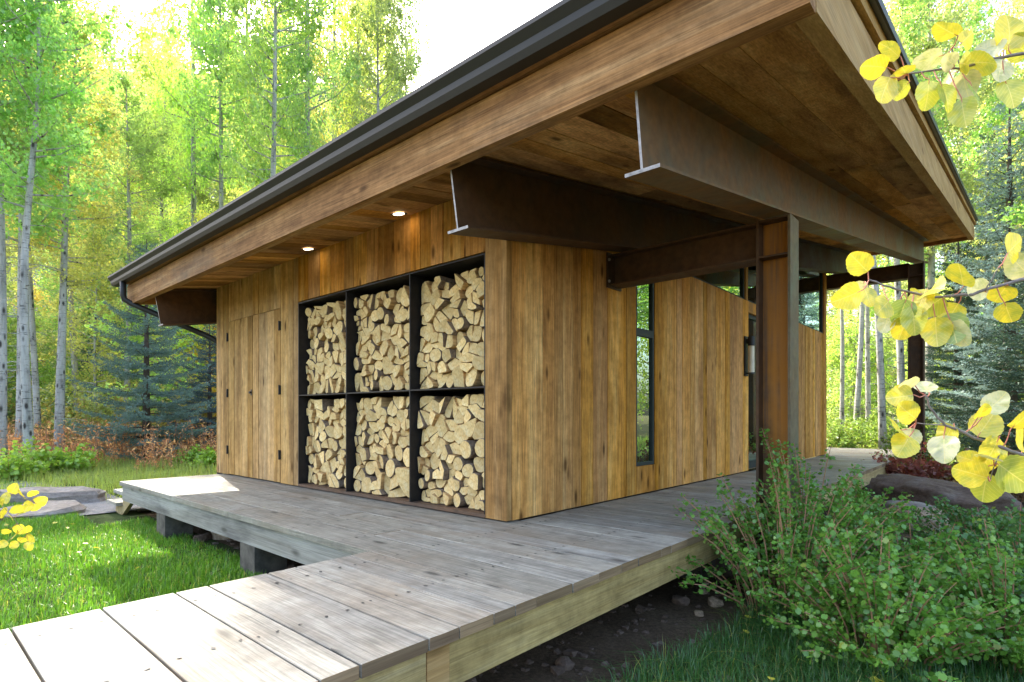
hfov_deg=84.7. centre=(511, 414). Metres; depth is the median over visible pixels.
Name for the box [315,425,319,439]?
firewood log
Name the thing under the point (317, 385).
firewood log
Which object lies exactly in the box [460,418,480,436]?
firewood log
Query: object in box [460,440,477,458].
firewood log
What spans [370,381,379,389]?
firewood log
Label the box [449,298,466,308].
firewood log
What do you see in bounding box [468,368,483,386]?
firewood log
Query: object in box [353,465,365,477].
firewood log
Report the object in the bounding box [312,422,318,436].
firewood log
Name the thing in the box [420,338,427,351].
firewood log
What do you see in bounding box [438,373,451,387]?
firewood log
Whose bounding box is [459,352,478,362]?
firewood log
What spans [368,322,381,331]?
firewood log
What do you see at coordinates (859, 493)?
currant shrub
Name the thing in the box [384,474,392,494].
firewood log
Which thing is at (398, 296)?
firewood log
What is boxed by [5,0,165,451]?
aspen tree
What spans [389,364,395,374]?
firewood log
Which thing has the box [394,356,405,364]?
firewood log
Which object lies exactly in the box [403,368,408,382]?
firewood log
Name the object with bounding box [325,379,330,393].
firewood log
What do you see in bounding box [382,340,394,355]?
firewood log
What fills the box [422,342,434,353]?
firewood log
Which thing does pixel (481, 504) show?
firewood log
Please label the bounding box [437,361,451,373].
firewood log
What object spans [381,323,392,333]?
firewood log
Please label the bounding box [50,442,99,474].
leafy plant
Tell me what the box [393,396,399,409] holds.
firewood log
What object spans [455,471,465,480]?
firewood log
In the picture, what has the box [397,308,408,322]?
firewood log
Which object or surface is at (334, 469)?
firewood log
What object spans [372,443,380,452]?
firewood log
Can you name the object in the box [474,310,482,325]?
firewood log
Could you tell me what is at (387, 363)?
firewood log
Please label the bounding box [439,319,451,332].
firewood log
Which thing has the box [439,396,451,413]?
firewood log
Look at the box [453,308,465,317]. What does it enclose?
firewood log
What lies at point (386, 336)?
firewood log
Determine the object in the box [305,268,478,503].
firewood logs
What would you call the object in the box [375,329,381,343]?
firewood log
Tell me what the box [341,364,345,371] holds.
firewood log
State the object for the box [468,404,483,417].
firewood log
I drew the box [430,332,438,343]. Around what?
firewood log
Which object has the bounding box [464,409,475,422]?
firewood log
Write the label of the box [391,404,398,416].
firewood log
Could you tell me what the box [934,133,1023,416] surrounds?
spruce tree
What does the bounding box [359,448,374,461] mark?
firewood log
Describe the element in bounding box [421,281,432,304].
firewood log
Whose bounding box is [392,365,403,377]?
firewood log
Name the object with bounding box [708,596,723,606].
field stone
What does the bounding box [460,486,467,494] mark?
firewood log
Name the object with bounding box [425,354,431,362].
firewood log
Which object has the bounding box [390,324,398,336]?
firewood log
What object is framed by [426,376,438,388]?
firewood log
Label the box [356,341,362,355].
firewood log
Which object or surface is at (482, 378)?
firewood log
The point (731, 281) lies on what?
clerestory window
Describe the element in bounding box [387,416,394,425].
firewood log
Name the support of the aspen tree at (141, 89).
on the ground at (148, 511)
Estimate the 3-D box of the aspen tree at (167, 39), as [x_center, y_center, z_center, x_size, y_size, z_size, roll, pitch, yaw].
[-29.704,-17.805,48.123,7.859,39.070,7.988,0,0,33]
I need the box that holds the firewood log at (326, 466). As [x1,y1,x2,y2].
[322,460,331,472]
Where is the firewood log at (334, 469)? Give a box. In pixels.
[330,457,338,472]
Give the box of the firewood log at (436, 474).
[432,468,441,478]
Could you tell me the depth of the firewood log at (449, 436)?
5.02 m
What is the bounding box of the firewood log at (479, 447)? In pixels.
[475,438,483,457]
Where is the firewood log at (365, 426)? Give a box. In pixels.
[361,420,376,430]
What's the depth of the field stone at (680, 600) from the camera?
4.03 m
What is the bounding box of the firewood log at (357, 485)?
[354,479,361,491]
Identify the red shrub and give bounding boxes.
[863,441,955,481]
[939,444,1023,502]
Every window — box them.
[636,283,653,465]
[693,268,743,298]
[748,266,755,303]
[799,271,822,332]
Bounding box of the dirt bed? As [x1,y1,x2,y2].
[144,470,1023,681]
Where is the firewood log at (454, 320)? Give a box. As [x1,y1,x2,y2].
[452,318,466,332]
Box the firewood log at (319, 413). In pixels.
[316,409,324,418]
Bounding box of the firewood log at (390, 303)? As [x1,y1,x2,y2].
[384,298,399,309]
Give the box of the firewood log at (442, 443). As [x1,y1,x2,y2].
[436,437,453,458]
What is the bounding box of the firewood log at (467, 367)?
[459,363,473,372]
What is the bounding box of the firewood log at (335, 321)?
[332,316,342,326]
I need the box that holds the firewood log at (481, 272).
[478,267,483,276]
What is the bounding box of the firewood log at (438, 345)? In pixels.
[431,342,445,350]
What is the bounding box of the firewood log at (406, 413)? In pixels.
[404,409,408,418]
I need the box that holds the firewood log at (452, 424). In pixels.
[445,419,459,430]
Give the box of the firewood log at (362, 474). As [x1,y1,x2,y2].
[355,468,375,480]
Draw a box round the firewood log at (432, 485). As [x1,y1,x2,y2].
[428,481,439,489]
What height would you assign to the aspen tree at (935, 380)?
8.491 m
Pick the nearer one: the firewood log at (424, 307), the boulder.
the firewood log at (424, 307)
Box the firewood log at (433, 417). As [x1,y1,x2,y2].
[429,411,439,425]
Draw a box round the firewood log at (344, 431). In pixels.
[342,425,345,436]
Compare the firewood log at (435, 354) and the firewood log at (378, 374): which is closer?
the firewood log at (435, 354)
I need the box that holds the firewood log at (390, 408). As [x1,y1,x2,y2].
[387,401,394,414]
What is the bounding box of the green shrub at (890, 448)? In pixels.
[874,425,961,478]
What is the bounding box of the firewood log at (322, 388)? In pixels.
[319,378,326,393]
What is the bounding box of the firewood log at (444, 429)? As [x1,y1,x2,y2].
[437,419,449,437]
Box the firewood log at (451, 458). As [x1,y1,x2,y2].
[446,454,462,463]
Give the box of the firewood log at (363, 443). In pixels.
[361,437,370,445]
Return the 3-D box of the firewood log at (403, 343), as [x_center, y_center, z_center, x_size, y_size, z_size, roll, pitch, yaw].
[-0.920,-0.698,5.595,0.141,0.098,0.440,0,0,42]
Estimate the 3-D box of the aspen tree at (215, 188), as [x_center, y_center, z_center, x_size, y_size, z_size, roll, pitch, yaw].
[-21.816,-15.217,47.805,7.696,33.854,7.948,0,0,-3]
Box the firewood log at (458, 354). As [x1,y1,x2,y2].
[456,349,461,358]
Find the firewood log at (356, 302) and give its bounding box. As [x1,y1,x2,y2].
[354,297,360,308]
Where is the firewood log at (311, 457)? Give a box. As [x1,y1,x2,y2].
[309,453,315,463]
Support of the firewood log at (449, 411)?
on the firewood log at (452, 424)
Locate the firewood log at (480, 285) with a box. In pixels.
[475,280,483,291]
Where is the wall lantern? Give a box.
[744,336,755,375]
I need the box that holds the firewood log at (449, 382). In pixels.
[446,375,454,387]
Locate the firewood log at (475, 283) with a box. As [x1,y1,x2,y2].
[471,277,482,290]
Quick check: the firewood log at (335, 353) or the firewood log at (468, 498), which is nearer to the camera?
the firewood log at (468, 498)
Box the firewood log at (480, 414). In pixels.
[477,409,483,421]
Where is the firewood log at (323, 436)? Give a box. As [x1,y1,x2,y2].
[319,431,330,441]
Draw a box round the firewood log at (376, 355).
[372,350,383,360]
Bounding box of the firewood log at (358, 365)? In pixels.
[354,357,364,370]
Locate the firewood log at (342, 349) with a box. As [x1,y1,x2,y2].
[339,340,345,351]
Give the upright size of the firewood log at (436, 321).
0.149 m
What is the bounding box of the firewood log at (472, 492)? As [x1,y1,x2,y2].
[467,486,480,496]
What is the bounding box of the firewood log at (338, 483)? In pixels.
[330,473,344,487]
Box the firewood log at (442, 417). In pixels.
[434,414,453,429]
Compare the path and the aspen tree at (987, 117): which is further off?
the aspen tree at (987, 117)
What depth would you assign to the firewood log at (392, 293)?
5.59 m
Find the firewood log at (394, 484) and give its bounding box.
[390,475,399,490]
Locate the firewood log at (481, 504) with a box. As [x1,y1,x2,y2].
[479,500,483,510]
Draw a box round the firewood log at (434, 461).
[430,453,440,469]
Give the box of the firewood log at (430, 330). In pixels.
[424,323,440,341]
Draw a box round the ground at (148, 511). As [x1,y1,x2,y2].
[8,423,958,513]
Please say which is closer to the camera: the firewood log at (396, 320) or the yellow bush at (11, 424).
the firewood log at (396, 320)
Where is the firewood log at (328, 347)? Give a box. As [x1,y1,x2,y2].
[324,342,334,352]
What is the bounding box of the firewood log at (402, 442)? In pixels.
[398,436,408,447]
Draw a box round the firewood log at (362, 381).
[360,376,366,391]
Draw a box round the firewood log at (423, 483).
[418,478,430,488]
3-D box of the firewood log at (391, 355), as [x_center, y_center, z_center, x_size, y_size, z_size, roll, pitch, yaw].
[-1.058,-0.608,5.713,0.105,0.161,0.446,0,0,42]
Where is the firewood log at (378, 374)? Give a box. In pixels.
[374,369,389,380]
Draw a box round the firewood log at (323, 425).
[318,420,328,432]
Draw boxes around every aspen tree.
[0,0,76,458]
[0,0,102,446]
[0,0,124,277]
[0,0,132,454]
[0,0,155,450]
[3,26,47,330]
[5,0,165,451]
[6,43,126,446]
[6,247,69,423]
[7,257,142,426]
[7,276,70,417]
[7,312,70,422]
[10,177,85,351]
[10,249,91,417]
[13,2,84,359]
[36,216,152,422]
[37,25,142,357]
[38,256,152,398]
[62,7,180,261]
[68,48,196,402]
[72,237,216,445]
[86,30,218,387]
[98,0,196,371]
[105,22,182,239]
[115,0,212,243]
[117,0,252,349]
[118,257,183,387]
[120,291,158,387]
[121,236,216,406]
[132,202,216,421]
[135,82,232,238]
[146,0,266,207]
[157,325,216,414]
[175,7,244,360]
[201,0,298,204]
[202,80,268,212]
[206,0,344,194]
[232,1,322,187]
[233,0,373,171]
[237,20,331,172]
[277,0,408,166]
[300,32,350,155]
[316,0,415,137]
[321,0,422,137]
[325,38,376,130]
[337,2,420,136]
[378,0,438,105]
[827,259,907,424]
[827,274,856,422]
[827,274,856,428]
[827,285,880,412]
[827,289,850,325]
[827,322,864,426]
[827,324,896,430]
[827,335,937,426]
[840,254,890,448]
[842,0,911,447]
[854,278,951,427]
[863,0,928,448]
[876,0,990,426]
[876,0,1023,426]
[876,255,927,403]
[879,249,950,300]
[882,250,942,373]
[884,0,990,277]
[884,288,907,417]
[890,342,969,425]
[895,287,980,426]
[901,100,1006,293]
[908,0,1023,399]
[935,274,981,400]
[942,0,1023,285]
[950,79,1023,271]
[973,59,1023,234]
[984,0,1023,267]
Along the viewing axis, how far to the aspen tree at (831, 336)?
35.41 m
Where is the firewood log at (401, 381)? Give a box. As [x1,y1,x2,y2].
[394,376,406,389]
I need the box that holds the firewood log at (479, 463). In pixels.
[474,456,483,472]
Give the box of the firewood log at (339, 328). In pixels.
[333,321,345,335]
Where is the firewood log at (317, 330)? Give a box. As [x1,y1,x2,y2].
[315,327,320,336]
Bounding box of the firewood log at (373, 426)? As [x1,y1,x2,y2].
[369,422,379,431]
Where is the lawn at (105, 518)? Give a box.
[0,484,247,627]
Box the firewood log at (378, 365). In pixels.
[375,360,382,370]
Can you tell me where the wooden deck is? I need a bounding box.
[0,447,900,681]
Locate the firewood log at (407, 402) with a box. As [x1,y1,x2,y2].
[406,397,408,407]
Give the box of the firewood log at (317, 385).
[314,382,320,393]
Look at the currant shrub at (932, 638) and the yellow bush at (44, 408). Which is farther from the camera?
the yellow bush at (44, 408)
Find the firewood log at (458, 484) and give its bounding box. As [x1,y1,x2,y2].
[453,478,463,490]
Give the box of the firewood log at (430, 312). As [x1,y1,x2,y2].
[423,304,438,322]
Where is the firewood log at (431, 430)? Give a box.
[426,425,437,437]
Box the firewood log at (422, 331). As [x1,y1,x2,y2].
[420,326,426,336]
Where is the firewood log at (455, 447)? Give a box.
[450,442,460,454]
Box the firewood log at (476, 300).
[472,291,482,305]
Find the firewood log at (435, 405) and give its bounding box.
[431,398,444,413]
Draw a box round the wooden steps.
[107,489,147,514]
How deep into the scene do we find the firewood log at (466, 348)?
4.85 m
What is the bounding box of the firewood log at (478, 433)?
[473,421,483,439]
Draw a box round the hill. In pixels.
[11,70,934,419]
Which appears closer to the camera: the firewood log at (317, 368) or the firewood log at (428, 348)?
the firewood log at (428, 348)
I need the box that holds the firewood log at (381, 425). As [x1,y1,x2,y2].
[377,420,391,429]
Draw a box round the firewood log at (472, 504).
[468,497,474,508]
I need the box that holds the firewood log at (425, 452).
[420,445,432,457]
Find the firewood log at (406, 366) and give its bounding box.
[404,362,408,369]
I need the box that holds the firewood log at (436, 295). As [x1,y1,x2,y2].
[430,289,450,305]
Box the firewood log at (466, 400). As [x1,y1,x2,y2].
[462,394,471,406]
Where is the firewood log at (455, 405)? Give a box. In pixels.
[453,398,458,417]
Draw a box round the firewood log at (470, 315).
[465,309,476,324]
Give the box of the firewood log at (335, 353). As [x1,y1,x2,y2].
[332,350,340,362]
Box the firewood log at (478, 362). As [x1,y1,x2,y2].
[472,356,483,370]
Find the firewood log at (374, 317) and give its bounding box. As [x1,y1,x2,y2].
[371,310,383,322]
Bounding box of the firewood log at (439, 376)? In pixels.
[437,371,443,383]
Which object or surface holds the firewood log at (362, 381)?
on the cabin
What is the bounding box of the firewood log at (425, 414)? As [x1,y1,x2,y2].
[420,410,429,425]
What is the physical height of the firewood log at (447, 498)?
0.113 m
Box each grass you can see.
[0,448,223,500]
[532,584,1023,681]
[835,444,958,469]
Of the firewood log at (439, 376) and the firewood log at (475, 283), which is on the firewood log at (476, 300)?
the firewood log at (475, 283)
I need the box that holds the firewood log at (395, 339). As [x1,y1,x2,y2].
[391,335,399,345]
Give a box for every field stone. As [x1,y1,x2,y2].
[192,533,211,541]
[211,532,229,539]
[287,563,296,568]
[555,656,574,670]
[672,595,689,605]
[694,610,703,616]
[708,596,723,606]
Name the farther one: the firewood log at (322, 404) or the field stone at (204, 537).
the firewood log at (322, 404)
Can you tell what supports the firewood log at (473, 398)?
on the firewood log at (474, 408)
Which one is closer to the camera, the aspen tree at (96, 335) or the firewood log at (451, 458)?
the firewood log at (451, 458)
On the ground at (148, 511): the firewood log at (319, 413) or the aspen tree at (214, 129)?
the aspen tree at (214, 129)
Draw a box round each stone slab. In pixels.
[0,486,107,504]
[0,500,86,518]
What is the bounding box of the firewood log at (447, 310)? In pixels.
[442,303,457,319]
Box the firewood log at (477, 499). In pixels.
[474,494,480,509]
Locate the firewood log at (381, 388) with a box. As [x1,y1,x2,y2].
[379,376,386,390]
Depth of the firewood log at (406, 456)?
5.39 m
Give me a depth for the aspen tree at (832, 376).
41.57 m
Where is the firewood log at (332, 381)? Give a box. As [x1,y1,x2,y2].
[329,377,336,392]
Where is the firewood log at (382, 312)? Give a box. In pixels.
[376,307,393,319]
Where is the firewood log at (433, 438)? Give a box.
[430,433,439,444]
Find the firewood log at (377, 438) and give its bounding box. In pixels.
[374,434,382,442]
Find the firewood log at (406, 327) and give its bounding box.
[404,323,408,332]
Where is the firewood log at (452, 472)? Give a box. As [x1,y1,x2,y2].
[449,468,456,478]
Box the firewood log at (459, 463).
[453,457,473,470]
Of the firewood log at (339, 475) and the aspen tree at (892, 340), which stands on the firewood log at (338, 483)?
the firewood log at (339, 475)
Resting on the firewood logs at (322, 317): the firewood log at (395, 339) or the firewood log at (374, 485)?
the firewood log at (374, 485)
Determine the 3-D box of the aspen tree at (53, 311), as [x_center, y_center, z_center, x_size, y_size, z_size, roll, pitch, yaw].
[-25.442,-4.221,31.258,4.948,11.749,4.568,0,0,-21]
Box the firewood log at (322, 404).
[314,399,333,410]
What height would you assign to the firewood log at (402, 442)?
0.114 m
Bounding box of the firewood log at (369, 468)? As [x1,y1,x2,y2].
[365,461,375,474]
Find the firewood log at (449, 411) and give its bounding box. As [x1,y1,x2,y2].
[445,396,463,417]
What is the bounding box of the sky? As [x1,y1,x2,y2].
[5,0,1023,330]
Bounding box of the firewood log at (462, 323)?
[456,317,474,330]
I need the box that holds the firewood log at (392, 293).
[388,290,397,297]
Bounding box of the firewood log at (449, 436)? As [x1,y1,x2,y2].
[443,431,455,441]
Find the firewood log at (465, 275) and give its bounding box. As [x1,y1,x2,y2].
[461,270,469,279]
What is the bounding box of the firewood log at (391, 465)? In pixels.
[385,459,405,476]
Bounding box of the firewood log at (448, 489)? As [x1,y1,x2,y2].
[444,483,459,495]
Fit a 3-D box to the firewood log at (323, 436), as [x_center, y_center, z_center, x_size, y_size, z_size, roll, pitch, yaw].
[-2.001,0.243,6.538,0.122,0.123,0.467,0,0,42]
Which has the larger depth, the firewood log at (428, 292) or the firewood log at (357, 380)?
the firewood log at (357, 380)
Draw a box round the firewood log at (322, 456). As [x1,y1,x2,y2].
[319,451,325,463]
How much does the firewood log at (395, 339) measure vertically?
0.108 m
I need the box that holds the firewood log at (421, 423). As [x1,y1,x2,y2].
[417,410,427,428]
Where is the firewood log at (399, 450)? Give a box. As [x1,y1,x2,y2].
[395,445,405,460]
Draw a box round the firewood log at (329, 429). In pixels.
[325,425,334,437]
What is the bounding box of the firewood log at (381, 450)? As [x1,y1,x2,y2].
[374,446,386,454]
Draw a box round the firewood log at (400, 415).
[397,409,404,422]
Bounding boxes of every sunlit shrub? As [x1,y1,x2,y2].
[827,406,890,448]
[827,415,877,447]
[859,414,928,448]
[893,415,943,438]
[925,422,1012,450]
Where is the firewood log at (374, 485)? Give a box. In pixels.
[370,480,379,489]
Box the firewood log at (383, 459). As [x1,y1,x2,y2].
[379,455,388,468]
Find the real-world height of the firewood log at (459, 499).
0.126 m
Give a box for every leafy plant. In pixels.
[0,436,67,474]
[0,447,49,480]
[37,447,69,472]
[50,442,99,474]
[170,444,203,465]
[189,445,216,470]
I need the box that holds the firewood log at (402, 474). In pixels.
[395,467,408,497]
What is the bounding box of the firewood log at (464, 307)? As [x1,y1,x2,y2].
[461,300,474,316]
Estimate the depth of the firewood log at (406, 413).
5.35 m
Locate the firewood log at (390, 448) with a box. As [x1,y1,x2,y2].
[386,443,398,458]
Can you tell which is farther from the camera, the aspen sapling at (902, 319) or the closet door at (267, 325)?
the closet door at (267, 325)
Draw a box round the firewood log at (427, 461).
[425,457,430,466]
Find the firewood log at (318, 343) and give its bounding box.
[314,338,324,349]
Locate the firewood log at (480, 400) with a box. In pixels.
[476,394,483,407]
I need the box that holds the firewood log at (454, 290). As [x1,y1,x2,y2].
[449,284,465,297]
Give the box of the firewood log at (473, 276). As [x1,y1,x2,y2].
[467,270,481,283]
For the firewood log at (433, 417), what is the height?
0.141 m
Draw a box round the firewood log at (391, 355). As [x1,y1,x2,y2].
[388,345,395,361]
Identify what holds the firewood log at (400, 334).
on the firewood log at (403, 343)
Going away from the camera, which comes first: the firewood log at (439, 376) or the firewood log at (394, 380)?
the firewood log at (439, 376)
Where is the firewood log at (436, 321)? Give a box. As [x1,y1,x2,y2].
[433,316,439,331]
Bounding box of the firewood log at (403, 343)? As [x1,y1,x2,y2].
[398,338,408,347]
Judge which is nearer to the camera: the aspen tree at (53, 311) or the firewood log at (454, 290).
the firewood log at (454, 290)
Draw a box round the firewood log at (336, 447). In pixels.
[332,440,340,451]
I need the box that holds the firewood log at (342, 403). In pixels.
[339,398,345,408]
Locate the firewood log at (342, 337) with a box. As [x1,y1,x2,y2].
[338,332,345,348]
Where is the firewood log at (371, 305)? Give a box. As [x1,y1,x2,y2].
[368,294,375,310]
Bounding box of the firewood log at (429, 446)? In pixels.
[425,441,434,452]
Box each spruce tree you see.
[57,239,216,461]
[68,267,138,410]
[156,324,216,451]
[886,240,1023,450]
[925,101,1023,453]
[931,278,1023,452]
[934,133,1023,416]
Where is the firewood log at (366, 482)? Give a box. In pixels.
[361,476,376,492]
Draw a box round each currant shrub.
[668,454,950,620]
[715,429,913,588]
[754,519,1023,681]
[806,469,922,546]
[824,505,1023,617]
[882,516,1023,677]
[895,493,1023,562]
[921,499,1023,614]
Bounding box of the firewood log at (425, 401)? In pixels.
[420,396,443,408]
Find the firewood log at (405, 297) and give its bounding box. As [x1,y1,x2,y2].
[401,285,408,306]
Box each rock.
[877,505,951,533]
[881,500,944,513]
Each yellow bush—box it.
[7,382,66,432]
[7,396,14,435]
[14,386,81,444]
[33,397,112,449]
[46,384,125,447]
[84,381,166,446]
[86,397,128,449]
[136,371,192,447]
[150,373,216,446]
[179,376,216,444]
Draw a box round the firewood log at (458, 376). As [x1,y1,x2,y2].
[452,366,467,386]
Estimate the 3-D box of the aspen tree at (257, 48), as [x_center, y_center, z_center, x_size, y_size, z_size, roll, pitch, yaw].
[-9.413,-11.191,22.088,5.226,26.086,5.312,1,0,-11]
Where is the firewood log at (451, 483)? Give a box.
[448,476,457,491]
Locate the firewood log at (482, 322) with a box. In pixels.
[480,310,483,326]
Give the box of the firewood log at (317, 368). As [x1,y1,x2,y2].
[315,362,324,374]
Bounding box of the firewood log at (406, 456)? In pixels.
[403,447,408,466]
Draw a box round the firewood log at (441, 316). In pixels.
[436,311,448,321]
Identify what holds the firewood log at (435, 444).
on the firewood log at (434, 461)
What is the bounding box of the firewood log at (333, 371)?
[330,363,340,377]
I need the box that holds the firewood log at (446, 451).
[441,444,452,459]
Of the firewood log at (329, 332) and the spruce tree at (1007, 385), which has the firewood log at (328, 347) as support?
the firewood log at (329, 332)
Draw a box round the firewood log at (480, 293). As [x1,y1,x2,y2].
[476,286,483,299]
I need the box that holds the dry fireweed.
[0,417,216,471]
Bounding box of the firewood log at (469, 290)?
[465,286,475,297]
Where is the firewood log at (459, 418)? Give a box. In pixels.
[454,409,463,423]
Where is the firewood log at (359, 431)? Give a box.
[355,423,363,435]
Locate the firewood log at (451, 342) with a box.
[446,335,456,349]
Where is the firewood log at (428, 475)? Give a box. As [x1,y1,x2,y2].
[425,469,435,481]
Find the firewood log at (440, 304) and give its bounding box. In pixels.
[434,297,450,310]
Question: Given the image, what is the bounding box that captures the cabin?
[107,0,978,581]
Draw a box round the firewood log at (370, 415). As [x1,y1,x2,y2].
[365,409,378,420]
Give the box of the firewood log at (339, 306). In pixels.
[335,301,345,320]
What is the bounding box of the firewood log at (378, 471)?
[375,468,385,477]
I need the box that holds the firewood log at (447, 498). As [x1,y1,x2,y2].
[443,492,453,505]
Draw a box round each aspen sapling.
[0,483,47,550]
[830,15,1023,502]
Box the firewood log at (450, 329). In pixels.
[445,321,457,335]
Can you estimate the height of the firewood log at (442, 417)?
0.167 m
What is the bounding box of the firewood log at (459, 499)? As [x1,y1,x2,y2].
[453,493,468,506]
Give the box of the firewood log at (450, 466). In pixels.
[445,460,453,468]
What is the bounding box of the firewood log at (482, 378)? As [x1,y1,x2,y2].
[481,371,483,384]
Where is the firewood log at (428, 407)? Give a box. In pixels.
[423,401,433,411]
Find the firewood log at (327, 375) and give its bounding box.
[325,367,330,379]
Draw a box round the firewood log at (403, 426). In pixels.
[401,419,408,430]
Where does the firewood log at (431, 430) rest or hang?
on the firewood log at (433, 438)
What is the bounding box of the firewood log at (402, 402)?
[399,396,408,408]
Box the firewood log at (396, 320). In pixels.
[394,306,408,323]
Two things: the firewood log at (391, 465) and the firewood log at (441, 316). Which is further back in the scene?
the firewood log at (391, 465)
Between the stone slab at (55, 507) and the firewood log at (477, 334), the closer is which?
the firewood log at (477, 334)
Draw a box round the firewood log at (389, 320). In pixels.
[384,314,404,325]
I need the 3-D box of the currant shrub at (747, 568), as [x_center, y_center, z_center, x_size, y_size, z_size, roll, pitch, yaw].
[1.921,0.854,3.873,1.733,1.197,1.758,0,0,42]
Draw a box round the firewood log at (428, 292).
[423,282,432,302]
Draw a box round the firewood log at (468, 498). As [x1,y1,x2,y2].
[464,494,473,504]
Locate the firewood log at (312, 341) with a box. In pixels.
[310,339,314,348]
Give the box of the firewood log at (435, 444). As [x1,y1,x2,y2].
[433,437,440,452]
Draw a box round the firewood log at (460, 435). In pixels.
[454,424,473,444]
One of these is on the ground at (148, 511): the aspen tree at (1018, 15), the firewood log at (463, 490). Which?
the aspen tree at (1018, 15)
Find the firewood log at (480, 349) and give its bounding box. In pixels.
[476,342,483,356]
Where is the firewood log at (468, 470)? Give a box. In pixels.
[462,463,477,477]
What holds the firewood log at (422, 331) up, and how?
on the firewood log at (423, 343)
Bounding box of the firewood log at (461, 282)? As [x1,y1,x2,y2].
[455,273,471,289]
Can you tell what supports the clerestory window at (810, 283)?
in the cabin
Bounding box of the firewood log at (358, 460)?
[356,453,363,465]
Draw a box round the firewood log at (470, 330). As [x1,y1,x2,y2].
[467,325,479,342]
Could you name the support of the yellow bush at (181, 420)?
on the ground at (148, 511)
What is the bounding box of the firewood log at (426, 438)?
[424,429,429,441]
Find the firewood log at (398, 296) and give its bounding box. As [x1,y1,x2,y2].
[396,287,402,303]
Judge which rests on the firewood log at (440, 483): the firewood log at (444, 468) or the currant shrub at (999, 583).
the firewood log at (444, 468)
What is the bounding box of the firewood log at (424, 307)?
[421,303,430,315]
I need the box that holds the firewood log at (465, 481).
[464,477,468,486]
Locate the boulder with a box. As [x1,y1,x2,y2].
[852,473,1022,515]
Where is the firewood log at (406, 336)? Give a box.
[404,333,408,342]
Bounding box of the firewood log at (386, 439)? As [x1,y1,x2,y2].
[382,430,391,443]
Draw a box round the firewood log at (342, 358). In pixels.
[340,351,343,366]
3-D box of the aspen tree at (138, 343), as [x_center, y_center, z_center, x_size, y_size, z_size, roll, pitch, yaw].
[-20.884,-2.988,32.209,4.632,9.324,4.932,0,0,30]
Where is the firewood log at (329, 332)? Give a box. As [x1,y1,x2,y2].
[325,328,333,338]
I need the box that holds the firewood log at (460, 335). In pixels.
[457,332,466,344]
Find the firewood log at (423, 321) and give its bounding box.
[422,316,432,325]
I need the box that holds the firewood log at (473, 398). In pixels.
[470,394,477,404]
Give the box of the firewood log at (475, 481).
[467,472,483,490]
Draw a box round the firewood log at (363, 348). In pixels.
[359,345,368,354]
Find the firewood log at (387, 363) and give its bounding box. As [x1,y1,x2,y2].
[382,356,397,374]
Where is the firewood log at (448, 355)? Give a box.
[442,349,455,362]
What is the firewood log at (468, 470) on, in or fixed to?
on the firewood log at (465, 481)
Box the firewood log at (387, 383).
[381,376,394,390]
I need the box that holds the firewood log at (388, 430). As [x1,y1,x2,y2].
[385,427,392,438]
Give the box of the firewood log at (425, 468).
[421,465,431,474]
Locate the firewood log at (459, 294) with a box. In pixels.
[450,290,467,302]
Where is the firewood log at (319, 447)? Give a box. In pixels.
[316,440,327,451]
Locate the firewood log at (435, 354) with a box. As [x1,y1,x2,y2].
[430,348,442,361]
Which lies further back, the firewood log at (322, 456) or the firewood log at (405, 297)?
the firewood log at (322, 456)
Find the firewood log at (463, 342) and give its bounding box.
[456,336,477,352]
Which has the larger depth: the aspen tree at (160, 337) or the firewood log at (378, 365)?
the aspen tree at (160, 337)
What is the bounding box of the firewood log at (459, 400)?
[456,397,462,405]
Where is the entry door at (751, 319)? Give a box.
[748,314,755,468]
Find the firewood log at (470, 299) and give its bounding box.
[467,293,472,305]
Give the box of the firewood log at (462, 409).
[457,406,468,415]
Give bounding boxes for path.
[0,480,145,516]
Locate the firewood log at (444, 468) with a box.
[439,460,450,479]
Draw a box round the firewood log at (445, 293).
[442,290,450,298]
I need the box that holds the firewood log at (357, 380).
[355,373,360,391]
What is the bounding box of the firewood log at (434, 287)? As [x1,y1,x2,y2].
[431,281,443,291]
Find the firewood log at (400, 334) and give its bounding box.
[397,324,403,338]
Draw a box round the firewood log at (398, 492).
[388,487,405,496]
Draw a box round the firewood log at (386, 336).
[381,331,390,341]
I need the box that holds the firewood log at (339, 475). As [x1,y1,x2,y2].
[336,470,345,478]
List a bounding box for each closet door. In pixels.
[226,316,252,477]
[253,308,280,481]
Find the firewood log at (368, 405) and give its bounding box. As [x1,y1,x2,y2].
[364,398,373,413]
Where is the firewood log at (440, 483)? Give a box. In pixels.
[436,479,447,487]
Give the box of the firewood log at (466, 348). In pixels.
[462,342,470,355]
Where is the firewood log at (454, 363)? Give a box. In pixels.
[448,358,463,370]
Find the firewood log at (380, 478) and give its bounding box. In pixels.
[377,472,385,488]
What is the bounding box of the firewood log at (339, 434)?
[334,427,343,438]
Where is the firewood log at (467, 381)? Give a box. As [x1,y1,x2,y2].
[466,372,469,386]
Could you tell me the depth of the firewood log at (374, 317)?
5.74 m
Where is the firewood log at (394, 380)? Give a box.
[390,374,397,384]
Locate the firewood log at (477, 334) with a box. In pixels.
[471,325,483,341]
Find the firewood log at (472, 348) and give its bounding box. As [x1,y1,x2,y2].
[469,343,477,354]
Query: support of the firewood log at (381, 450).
on the firewood log at (383, 459)
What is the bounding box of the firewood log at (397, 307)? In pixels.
[393,304,402,315]
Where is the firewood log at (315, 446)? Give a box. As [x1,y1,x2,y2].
[314,437,320,452]
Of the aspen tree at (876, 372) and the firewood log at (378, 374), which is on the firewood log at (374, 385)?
the firewood log at (378, 374)
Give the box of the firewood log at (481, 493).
[479,490,483,499]
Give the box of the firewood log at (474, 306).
[468,302,483,310]

